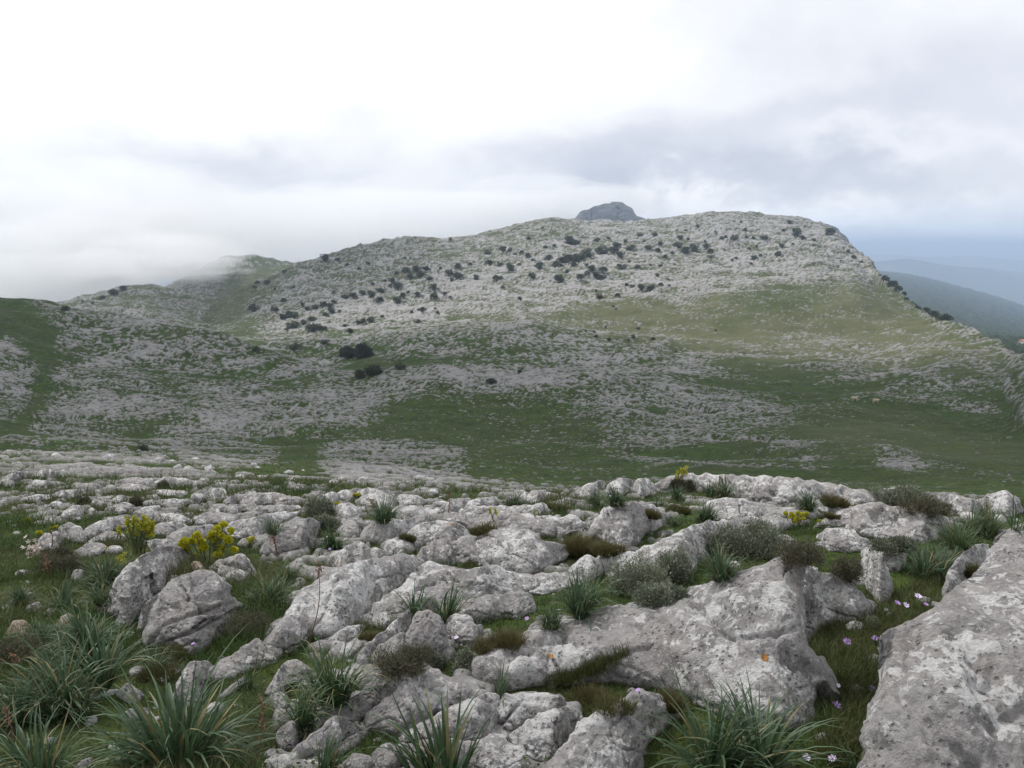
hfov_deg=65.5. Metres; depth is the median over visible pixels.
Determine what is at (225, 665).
boulder
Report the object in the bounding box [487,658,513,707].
asphodel
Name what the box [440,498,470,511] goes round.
boulder
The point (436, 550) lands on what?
boulder
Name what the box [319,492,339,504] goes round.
boulder
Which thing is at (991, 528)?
asphodel
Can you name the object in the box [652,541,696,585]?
grey shrub
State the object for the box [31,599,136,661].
asphodel
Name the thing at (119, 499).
boulder
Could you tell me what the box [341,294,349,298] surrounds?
shrub
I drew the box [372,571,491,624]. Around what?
asphodel
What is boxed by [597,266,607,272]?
shrub
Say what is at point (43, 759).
asphodel
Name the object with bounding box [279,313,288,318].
shrub
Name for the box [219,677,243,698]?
boulder
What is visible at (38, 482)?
boulder
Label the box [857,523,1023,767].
boulder
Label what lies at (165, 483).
heath shrub
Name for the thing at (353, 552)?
boulder
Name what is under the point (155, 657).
asphodel
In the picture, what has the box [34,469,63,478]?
boulder
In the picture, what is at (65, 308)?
shrub
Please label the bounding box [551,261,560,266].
shrub
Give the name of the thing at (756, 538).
grey shrub
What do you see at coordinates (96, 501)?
boulder
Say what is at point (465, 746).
boulder
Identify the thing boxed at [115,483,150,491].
boulder
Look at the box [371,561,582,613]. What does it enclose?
boulder
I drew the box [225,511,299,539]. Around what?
boulder
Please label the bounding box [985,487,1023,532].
asphodel
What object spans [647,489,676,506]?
asphodel
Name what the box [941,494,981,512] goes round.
boulder
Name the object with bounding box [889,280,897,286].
tree
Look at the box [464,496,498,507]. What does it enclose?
boulder
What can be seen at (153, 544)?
boulder
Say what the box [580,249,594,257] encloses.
shrub
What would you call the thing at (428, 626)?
boulder
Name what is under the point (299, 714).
asphodel
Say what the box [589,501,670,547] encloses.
boulder
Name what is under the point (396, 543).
boulder
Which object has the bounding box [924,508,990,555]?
asphodel
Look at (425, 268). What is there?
shrub
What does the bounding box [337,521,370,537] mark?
boulder
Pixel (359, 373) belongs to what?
tree
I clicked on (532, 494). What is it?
boulder
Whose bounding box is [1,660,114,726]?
asphodel
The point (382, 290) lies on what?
shrub
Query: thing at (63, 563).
heath shrub
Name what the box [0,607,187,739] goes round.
asphodel
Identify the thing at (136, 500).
heath shrub
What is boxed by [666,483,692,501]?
asphodel
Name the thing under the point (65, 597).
asphodel
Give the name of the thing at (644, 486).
boulder
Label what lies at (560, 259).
shrub
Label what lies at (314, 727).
boulder
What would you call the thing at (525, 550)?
boulder
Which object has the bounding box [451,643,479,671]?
grey shrub
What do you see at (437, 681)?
boulder
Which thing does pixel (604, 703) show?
grass cushion
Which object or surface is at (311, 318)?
shrub
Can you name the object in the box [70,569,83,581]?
boulder
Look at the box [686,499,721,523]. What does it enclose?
asphodel
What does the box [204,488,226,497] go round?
boulder
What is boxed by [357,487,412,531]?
asphodel
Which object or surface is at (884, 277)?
tree
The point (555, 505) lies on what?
grass cushion
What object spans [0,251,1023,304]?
cloud
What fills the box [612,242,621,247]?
shrub
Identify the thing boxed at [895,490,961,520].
heath shrub
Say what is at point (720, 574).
asphodel
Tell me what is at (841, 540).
boulder
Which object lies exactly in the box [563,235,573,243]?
shrub
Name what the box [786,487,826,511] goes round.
asphodel
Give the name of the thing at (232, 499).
boulder
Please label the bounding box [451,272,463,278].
shrub
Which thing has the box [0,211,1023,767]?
terrain
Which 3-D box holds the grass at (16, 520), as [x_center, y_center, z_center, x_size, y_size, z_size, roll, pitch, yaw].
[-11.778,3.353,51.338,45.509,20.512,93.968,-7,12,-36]
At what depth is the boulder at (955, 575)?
5.93 m
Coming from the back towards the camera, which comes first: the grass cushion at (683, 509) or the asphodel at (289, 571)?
the grass cushion at (683, 509)
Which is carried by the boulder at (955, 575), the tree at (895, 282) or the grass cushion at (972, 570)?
the grass cushion at (972, 570)
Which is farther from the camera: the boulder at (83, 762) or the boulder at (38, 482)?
the boulder at (38, 482)
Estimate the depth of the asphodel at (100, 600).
5.25 m
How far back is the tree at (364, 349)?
308.11 m
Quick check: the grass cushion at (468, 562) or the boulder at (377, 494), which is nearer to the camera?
the grass cushion at (468, 562)
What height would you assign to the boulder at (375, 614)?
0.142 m
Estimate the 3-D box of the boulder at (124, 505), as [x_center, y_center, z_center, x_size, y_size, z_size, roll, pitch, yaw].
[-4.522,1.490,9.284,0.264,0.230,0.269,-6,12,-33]
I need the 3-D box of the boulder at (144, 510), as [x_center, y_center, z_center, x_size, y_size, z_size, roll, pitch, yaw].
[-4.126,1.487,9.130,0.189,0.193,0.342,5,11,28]
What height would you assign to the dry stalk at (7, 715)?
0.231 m
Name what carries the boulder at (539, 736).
on the terrain at (772, 365)
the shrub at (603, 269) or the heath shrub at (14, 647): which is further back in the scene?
the shrub at (603, 269)
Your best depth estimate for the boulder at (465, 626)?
4.66 m
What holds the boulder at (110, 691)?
on the terrain at (772, 365)
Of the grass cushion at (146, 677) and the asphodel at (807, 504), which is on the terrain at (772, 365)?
the grass cushion at (146, 677)
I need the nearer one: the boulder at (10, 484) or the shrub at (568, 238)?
the boulder at (10, 484)
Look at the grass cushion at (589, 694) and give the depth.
3.85 m
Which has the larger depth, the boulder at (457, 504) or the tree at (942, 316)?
the tree at (942, 316)
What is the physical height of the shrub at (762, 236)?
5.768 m
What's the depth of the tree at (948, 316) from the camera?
384.60 m
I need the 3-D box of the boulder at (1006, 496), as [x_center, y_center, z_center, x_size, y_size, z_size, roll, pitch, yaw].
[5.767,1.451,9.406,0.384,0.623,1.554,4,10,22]
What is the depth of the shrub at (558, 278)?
523.80 m
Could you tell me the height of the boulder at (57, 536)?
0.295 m
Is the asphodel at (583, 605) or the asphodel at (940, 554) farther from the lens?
the asphodel at (940, 554)
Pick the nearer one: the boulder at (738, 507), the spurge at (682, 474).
the boulder at (738, 507)
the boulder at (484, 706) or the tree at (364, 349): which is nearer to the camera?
the boulder at (484, 706)
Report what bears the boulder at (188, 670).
on the terrain at (772, 365)
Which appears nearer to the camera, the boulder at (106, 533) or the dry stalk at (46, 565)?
the dry stalk at (46, 565)
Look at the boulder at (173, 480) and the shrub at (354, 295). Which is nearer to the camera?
the boulder at (173, 480)
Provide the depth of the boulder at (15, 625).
4.83 m
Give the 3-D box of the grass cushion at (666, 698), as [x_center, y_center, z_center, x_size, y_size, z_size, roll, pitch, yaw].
[0.703,1.402,3.540,0.199,0.097,0.190,9,13,44]
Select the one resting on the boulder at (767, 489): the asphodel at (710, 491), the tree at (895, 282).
the asphodel at (710, 491)
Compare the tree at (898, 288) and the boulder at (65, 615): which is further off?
the tree at (898, 288)
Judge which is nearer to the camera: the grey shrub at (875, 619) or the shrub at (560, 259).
the grey shrub at (875, 619)
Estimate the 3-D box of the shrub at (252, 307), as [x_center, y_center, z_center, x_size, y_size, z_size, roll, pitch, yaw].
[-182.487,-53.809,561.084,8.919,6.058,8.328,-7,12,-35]
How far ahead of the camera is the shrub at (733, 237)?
684.56 m
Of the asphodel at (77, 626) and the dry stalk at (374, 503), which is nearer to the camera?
the asphodel at (77, 626)
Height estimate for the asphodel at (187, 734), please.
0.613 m
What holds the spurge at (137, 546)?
on the terrain at (772, 365)
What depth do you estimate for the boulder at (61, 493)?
10.58 m
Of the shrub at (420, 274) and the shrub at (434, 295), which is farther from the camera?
the shrub at (420, 274)
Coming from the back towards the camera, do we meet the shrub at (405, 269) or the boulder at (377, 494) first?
the shrub at (405, 269)
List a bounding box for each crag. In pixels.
[574,202,644,221]
[826,224,849,242]
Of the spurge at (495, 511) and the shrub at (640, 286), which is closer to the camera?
the spurge at (495, 511)
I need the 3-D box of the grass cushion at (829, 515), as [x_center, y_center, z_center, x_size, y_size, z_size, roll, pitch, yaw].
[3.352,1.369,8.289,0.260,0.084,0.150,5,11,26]
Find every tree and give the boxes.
[339,345,354,357]
[353,342,373,357]
[354,369,365,378]
[363,364,383,376]
[881,275,890,281]
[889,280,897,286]
[894,285,902,291]
[929,310,939,315]
[936,314,949,320]
[940,313,953,320]
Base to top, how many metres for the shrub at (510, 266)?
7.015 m
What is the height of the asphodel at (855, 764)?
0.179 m
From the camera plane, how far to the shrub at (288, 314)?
506.35 m
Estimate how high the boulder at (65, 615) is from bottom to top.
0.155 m
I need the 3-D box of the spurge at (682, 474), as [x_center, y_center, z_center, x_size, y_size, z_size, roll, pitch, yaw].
[2.521,1.317,11.816,0.111,0.271,0.219,-8,12,-38]
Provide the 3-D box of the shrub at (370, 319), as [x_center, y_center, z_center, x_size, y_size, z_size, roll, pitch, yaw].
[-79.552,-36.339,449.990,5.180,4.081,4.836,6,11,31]
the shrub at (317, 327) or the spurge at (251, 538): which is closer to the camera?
the spurge at (251, 538)
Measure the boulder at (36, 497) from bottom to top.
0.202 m
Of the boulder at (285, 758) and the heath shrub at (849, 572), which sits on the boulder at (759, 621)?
the heath shrub at (849, 572)
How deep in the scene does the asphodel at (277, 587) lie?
5.41 m
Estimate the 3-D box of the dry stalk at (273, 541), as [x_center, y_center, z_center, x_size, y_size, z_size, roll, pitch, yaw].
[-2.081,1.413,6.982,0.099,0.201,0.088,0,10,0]
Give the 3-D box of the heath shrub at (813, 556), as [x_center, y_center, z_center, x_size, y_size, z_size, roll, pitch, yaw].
[1.448,0.825,3.987,0.356,0.229,0.261,-7,12,-34]
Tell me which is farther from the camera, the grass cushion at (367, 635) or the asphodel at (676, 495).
the asphodel at (676, 495)
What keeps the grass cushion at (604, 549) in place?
on the boulder at (691, 535)
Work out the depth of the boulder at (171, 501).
9.92 m
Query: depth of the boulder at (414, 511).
8.89 m
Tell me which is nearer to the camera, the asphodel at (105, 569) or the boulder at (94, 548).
the asphodel at (105, 569)
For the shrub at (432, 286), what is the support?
on the terrain at (772, 365)
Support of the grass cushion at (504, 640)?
on the boulder at (759, 621)
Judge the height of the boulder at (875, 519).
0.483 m
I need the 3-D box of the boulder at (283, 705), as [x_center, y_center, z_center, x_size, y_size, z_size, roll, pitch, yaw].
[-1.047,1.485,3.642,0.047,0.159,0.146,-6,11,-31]
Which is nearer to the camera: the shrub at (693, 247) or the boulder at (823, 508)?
the boulder at (823, 508)
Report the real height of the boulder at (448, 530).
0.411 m
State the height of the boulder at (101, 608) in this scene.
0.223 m
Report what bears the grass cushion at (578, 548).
on the terrain at (772, 365)
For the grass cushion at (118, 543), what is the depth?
7.41 m
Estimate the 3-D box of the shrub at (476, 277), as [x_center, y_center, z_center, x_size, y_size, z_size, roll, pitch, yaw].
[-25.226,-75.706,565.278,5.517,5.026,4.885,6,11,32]
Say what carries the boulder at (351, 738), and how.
on the terrain at (772, 365)
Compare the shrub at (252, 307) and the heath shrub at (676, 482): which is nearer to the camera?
the heath shrub at (676, 482)
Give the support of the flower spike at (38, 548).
on the terrain at (772, 365)
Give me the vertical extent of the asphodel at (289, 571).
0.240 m
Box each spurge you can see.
[35,530,43,535]
[114,552,126,569]
[116,525,121,538]
[122,513,155,553]
[177,520,238,562]
[246,536,254,545]
[488,507,497,521]
[674,465,688,479]
[783,511,808,525]
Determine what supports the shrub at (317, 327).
on the terrain at (772, 365)
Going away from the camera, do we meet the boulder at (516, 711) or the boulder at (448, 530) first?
the boulder at (516, 711)
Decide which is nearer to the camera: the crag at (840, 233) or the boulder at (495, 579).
the boulder at (495, 579)
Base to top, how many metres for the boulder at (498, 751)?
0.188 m
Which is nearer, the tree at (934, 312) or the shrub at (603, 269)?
the tree at (934, 312)
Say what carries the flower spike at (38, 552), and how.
on the terrain at (772, 365)
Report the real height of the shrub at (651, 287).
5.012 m
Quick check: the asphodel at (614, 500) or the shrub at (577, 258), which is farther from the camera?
the shrub at (577, 258)
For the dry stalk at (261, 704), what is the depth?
3.10 m
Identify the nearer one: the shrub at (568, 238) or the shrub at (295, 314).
the shrub at (295, 314)
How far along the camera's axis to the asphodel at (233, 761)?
3.19 m
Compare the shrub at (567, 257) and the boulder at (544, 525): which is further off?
the shrub at (567, 257)
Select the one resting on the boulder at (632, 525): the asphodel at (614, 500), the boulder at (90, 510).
the asphodel at (614, 500)
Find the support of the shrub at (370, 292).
on the terrain at (772, 365)
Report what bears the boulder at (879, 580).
on the terrain at (772, 365)
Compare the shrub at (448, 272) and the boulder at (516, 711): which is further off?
the shrub at (448, 272)
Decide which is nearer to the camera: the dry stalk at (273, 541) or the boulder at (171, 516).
the dry stalk at (273, 541)
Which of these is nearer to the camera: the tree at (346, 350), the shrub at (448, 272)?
the tree at (346, 350)
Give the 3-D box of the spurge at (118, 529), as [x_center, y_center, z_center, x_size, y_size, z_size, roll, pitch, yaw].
[-3.825,1.452,7.747,0.058,0.144,0.128,-5,11,-26]
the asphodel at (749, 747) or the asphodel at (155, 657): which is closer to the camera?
the asphodel at (749, 747)
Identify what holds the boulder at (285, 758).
on the terrain at (772, 365)
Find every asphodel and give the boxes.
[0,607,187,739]
[0,663,60,737]
[0,697,106,767]
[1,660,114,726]
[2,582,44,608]
[5,611,61,651]
[27,566,93,611]
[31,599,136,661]
[52,621,298,767]
[66,572,143,607]
[68,540,132,590]
[105,727,142,766]
[130,642,183,680]
[201,732,269,767]
[221,663,256,690]
[238,569,307,613]
[255,514,287,535]
[256,652,353,740]
[265,557,314,581]
[267,625,390,729]
[308,522,354,550]
[309,724,357,767]
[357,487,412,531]
[364,676,496,767]
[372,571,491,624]
[424,515,437,524]
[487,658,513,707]
[496,487,527,505]
[529,597,583,640]
[540,556,627,629]
[580,483,610,510]
[596,478,635,511]
[627,658,865,767]
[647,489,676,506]
[664,513,680,526]
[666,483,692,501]
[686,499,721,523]
[689,537,753,585]
[695,472,743,497]
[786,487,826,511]
[824,740,863,767]
[891,533,972,584]
[907,534,965,562]
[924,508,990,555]
[952,494,1011,538]
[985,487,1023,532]
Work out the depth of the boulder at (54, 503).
9.65 m
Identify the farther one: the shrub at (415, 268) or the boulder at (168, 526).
the shrub at (415, 268)
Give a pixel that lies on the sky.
(149, 126)
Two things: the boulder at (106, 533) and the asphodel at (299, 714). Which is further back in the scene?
the boulder at (106, 533)
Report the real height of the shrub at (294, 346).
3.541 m
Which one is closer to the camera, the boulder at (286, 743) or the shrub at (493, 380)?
the boulder at (286, 743)
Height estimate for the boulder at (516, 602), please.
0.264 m
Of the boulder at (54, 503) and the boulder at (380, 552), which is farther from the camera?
the boulder at (54, 503)
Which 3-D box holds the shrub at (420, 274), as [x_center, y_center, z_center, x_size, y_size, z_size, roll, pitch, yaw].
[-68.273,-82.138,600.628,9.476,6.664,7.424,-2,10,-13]
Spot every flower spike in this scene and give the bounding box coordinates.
[20,535,39,555]
[28,540,44,556]
[28,545,40,555]
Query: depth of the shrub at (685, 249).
641.52 m
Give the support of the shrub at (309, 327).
on the terrain at (772, 365)
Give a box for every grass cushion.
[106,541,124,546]
[133,654,184,685]
[141,638,200,664]
[356,629,378,642]
[397,532,415,541]
[462,561,478,568]
[466,519,497,536]
[468,624,530,654]
[541,500,572,511]
[558,528,603,558]
[563,679,613,710]
[587,538,628,557]
[588,691,639,718]
[643,507,663,519]
[654,685,690,713]
[664,502,692,514]
[817,492,852,507]
[822,511,840,519]
[964,559,980,578]
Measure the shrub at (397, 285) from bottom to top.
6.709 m
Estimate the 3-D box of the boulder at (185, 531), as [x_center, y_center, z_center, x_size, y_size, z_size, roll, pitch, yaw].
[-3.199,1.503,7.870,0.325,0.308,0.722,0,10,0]
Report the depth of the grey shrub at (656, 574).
5.77 m
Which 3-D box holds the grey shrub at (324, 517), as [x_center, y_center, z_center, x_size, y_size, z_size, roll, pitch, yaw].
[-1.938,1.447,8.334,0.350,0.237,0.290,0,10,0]
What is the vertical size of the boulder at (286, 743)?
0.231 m
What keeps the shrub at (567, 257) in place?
on the terrain at (772, 365)
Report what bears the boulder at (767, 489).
on the terrain at (772, 365)
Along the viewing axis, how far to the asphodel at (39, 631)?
4.61 m
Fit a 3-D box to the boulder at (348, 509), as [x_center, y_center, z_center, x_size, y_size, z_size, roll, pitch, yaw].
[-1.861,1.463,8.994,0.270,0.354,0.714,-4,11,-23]
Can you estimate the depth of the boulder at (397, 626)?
4.51 m
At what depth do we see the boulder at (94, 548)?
7.13 m
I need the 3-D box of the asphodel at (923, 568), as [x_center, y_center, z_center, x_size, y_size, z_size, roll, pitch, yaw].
[3.239,1.331,6.070,0.645,0.363,0.520,8,12,38]
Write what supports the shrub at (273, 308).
on the terrain at (772, 365)
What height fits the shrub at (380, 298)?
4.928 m
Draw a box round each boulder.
[0,471,29,482]
[3,480,16,487]
[4,620,32,638]
[21,494,51,502]
[24,480,52,486]
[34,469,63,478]
[38,531,64,549]
[47,501,62,507]
[52,489,87,498]
[56,613,73,630]
[58,522,86,543]
[60,505,87,518]
[65,483,102,490]
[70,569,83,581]
[74,542,106,557]
[74,757,92,767]
[84,516,126,538]
[86,508,96,514]
[86,531,125,543]
[89,689,118,699]
[91,499,104,506]
[95,598,105,613]
[106,544,188,628]
[110,502,134,510]
[111,495,129,502]
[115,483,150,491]
[117,477,153,484]
[117,683,143,703]
[121,707,148,721]
[135,505,160,514]
[136,588,163,634]
[142,569,243,655]
[143,498,200,506]
[144,511,193,523]
[147,539,177,550]
[149,489,187,495]
[154,476,208,488]
[154,521,186,537]
[166,524,213,541]
[173,660,212,706]
[190,561,203,570]
[194,512,235,523]
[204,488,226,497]
[206,638,282,681]
[209,553,255,583]
[213,506,241,513]
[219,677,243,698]
[224,493,254,504]
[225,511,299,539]
[239,492,294,505]
[242,504,300,512]
[259,517,320,555]
[263,553,424,649]
[264,659,311,695]
[270,753,292,767]
[275,694,290,708]
[276,721,303,750]
[289,715,364,759]
[300,718,326,741]
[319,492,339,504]
[329,541,377,566]
[334,502,360,516]
[334,624,365,640]
[334,731,376,755]
[337,490,353,499]
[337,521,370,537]
[340,640,363,656]
[342,753,374,767]
[351,674,397,721]
[355,489,397,506]
[356,609,412,664]
[356,611,395,627]
[357,487,374,494]
[360,511,586,543]
[363,662,480,735]
[370,632,406,664]
[371,547,384,557]
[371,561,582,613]
[372,743,401,767]
[380,537,414,555]
[393,505,441,519]
[397,494,425,504]
[398,692,499,742]
[401,738,482,767]
[405,609,448,651]
[407,520,469,550]
[417,539,455,565]
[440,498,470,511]
[445,613,483,643]
[451,527,568,574]
[454,590,535,621]
[458,502,549,514]
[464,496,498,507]
[467,733,526,767]
[471,552,877,730]
[498,692,566,729]
[509,705,582,760]
[512,490,526,503]
[527,490,548,504]
[546,688,680,767]
[568,554,602,581]
[575,480,606,497]
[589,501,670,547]
[596,515,794,580]
[604,478,633,495]
[633,478,656,496]
[655,472,879,505]
[704,497,822,519]
[812,499,845,512]
[814,502,953,543]
[816,528,869,552]
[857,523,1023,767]
[860,545,908,571]
[860,553,893,602]
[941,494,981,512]
[942,543,988,597]
[977,490,1023,516]
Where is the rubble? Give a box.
[0,450,1019,767]
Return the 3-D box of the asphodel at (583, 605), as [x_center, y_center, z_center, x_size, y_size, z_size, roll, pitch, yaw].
[0.399,1.121,4.383,0.480,0.370,0.497,9,13,42]
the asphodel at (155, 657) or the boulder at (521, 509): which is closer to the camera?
the asphodel at (155, 657)
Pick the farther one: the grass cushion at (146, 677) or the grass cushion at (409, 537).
the grass cushion at (409, 537)
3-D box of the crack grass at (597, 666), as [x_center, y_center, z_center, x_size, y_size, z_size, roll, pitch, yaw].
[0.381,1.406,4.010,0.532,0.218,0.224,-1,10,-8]
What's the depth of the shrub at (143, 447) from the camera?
88.28 m
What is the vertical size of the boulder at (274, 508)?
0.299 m
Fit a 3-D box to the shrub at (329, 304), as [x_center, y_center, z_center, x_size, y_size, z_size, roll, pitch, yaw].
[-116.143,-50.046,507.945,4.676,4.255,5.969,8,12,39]
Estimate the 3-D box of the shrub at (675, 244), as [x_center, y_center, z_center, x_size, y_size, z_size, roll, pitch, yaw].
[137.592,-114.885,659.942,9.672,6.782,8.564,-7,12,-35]
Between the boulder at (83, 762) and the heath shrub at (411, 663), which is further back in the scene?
the heath shrub at (411, 663)
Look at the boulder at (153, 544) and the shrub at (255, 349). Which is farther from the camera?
the shrub at (255, 349)
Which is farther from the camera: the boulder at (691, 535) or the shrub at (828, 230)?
the shrub at (828, 230)
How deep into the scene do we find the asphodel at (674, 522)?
8.51 m
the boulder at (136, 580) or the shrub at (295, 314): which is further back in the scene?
the shrub at (295, 314)
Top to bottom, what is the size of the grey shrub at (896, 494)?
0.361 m
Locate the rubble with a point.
(244, 544)
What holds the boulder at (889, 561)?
on the terrain at (772, 365)
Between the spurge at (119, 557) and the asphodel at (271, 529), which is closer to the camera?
the spurge at (119, 557)
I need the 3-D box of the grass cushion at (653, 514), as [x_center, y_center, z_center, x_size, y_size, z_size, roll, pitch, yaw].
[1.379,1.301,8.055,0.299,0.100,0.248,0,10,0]
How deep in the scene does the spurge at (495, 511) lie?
8.06 m
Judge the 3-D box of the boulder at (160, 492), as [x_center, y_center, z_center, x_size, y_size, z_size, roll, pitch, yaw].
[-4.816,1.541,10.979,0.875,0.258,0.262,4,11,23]
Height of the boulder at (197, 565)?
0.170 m
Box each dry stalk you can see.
[2,706,15,739]
[8,651,21,671]
[43,554,50,578]
[252,692,266,766]
[268,534,279,555]
[310,569,319,638]
[315,561,323,578]
[366,496,375,508]
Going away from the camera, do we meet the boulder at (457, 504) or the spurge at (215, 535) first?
the spurge at (215, 535)
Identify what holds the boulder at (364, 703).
on the terrain at (772, 365)
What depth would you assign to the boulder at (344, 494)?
10.49 m
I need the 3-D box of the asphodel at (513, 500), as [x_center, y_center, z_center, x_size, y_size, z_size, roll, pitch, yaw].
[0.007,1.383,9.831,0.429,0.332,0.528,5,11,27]
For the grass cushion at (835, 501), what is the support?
on the boulder at (823, 508)
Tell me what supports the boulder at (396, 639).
on the terrain at (772, 365)
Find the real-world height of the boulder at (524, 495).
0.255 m
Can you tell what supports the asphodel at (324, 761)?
on the terrain at (772, 365)
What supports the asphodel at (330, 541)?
on the terrain at (772, 365)
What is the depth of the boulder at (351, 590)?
4.92 m
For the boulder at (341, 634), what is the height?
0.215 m
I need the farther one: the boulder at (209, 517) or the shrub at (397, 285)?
the shrub at (397, 285)
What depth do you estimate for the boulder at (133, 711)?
3.66 m
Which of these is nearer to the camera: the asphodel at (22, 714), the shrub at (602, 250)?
the asphodel at (22, 714)
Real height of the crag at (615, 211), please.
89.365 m
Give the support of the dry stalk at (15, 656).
on the terrain at (772, 365)
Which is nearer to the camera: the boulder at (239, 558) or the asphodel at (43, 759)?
the asphodel at (43, 759)
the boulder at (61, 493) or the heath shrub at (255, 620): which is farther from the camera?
the boulder at (61, 493)
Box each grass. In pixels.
[0,450,1023,767]
[542,638,634,689]
[802,573,946,767]
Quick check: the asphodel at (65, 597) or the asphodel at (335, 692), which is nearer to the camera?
the asphodel at (335, 692)
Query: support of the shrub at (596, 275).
on the terrain at (772, 365)
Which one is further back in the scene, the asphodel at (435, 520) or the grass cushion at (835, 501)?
the grass cushion at (835, 501)
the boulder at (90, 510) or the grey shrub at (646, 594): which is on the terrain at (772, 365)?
the boulder at (90, 510)
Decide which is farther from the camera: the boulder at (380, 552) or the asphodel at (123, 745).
the boulder at (380, 552)
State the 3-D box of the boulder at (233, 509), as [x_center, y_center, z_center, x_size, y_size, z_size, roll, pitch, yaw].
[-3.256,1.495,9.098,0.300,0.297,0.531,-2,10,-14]
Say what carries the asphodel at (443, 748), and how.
on the terrain at (772, 365)
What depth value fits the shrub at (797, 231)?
709.68 m
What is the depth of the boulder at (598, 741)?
3.11 m
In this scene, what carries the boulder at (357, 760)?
on the terrain at (772, 365)
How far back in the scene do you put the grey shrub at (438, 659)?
4.28 m
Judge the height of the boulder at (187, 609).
0.563 m
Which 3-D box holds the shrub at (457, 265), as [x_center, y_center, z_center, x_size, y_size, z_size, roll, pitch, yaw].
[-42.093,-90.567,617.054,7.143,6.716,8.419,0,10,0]
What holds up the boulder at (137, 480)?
on the terrain at (772, 365)
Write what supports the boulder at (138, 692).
on the terrain at (772, 365)
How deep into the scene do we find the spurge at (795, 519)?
8.37 m
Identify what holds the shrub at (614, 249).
on the terrain at (772, 365)
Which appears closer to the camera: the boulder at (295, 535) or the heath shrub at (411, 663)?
the heath shrub at (411, 663)
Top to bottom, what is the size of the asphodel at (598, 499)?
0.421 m
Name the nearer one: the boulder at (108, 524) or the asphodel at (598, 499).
the boulder at (108, 524)
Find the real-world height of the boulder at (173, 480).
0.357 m
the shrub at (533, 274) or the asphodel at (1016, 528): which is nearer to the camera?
the asphodel at (1016, 528)
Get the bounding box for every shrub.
[0,631,55,668]
[27,545,86,577]
[37,542,75,559]
[60,305,70,310]
[75,495,91,505]
[107,288,119,295]
[128,493,143,506]
[135,444,147,450]
[156,479,168,488]
[224,603,276,643]
[247,303,259,310]
[252,346,260,351]
[270,306,278,310]
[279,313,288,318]
[285,311,291,316]
[289,342,300,350]
[290,311,298,317]
[291,321,300,327]
[302,490,335,517]
[304,323,314,331]
[306,316,316,320]
[313,512,341,531]
[314,323,322,329]
[319,254,328,261]
[319,301,326,307]
[326,302,334,307]
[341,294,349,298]
[348,292,357,298]
[366,316,373,321]
[367,290,375,296]
[368,637,433,686]
[374,296,383,302]
[375,288,385,292]
[392,281,402,288]
[393,296,401,303]
[394,362,405,369]
[401,267,409,271]
[412,266,420,271]
[416,271,427,277]
[419,642,443,668]
[421,265,430,270]
[427,284,439,289]
[429,293,437,299]
[445,269,452,274]
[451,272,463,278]
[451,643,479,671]
[454,263,461,269]
[473,274,479,279]
[487,378,496,384]
[506,263,515,270]
[528,272,535,278]
[534,262,543,268]
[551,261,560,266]
[553,274,563,282]
[556,256,565,262]
[562,254,574,262]
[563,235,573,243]
[572,255,579,261]
[576,274,584,279]
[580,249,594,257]
[587,265,596,271]
[593,272,601,277]
[594,246,608,253]
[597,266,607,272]
[597,275,606,279]
[605,541,672,600]
[608,246,618,253]
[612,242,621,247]
[616,251,624,256]
[618,264,626,269]
[629,579,674,608]
[638,284,646,290]
[646,284,655,290]
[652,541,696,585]
[658,582,688,605]
[669,477,695,491]
[671,242,682,247]
[680,246,690,253]
[689,243,699,250]
[702,511,790,560]
[730,234,738,239]
[759,234,767,239]
[768,529,828,571]
[792,228,802,235]
[825,228,835,234]
[826,554,867,588]
[862,482,932,506]
[865,615,882,630]
[867,534,919,555]
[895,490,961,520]
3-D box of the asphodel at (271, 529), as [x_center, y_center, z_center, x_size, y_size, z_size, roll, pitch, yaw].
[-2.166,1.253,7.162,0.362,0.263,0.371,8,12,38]
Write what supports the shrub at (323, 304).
on the terrain at (772, 365)
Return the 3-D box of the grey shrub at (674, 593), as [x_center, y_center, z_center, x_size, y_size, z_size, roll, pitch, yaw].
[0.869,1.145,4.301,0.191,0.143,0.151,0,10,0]
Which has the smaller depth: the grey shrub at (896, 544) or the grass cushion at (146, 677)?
the grass cushion at (146, 677)
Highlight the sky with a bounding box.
[0,0,1023,252]
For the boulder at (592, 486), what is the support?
on the terrain at (772, 365)
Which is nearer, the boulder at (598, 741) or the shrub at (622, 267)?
the boulder at (598, 741)
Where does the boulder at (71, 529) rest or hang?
on the terrain at (772, 365)
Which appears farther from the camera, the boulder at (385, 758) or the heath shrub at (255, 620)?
the heath shrub at (255, 620)
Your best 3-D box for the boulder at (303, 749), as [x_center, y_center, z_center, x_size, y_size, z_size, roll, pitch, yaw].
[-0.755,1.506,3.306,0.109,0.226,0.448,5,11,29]
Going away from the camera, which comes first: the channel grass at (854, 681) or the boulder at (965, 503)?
the channel grass at (854, 681)
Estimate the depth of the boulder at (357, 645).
4.40 m
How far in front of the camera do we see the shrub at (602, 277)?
535.19 m
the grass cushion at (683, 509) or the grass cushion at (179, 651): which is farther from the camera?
the grass cushion at (683, 509)
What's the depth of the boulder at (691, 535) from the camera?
6.61 m
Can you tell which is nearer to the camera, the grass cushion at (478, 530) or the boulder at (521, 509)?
the grass cushion at (478, 530)
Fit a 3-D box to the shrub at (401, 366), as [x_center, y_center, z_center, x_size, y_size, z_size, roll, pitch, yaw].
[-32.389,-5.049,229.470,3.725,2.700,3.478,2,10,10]
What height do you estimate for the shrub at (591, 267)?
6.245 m

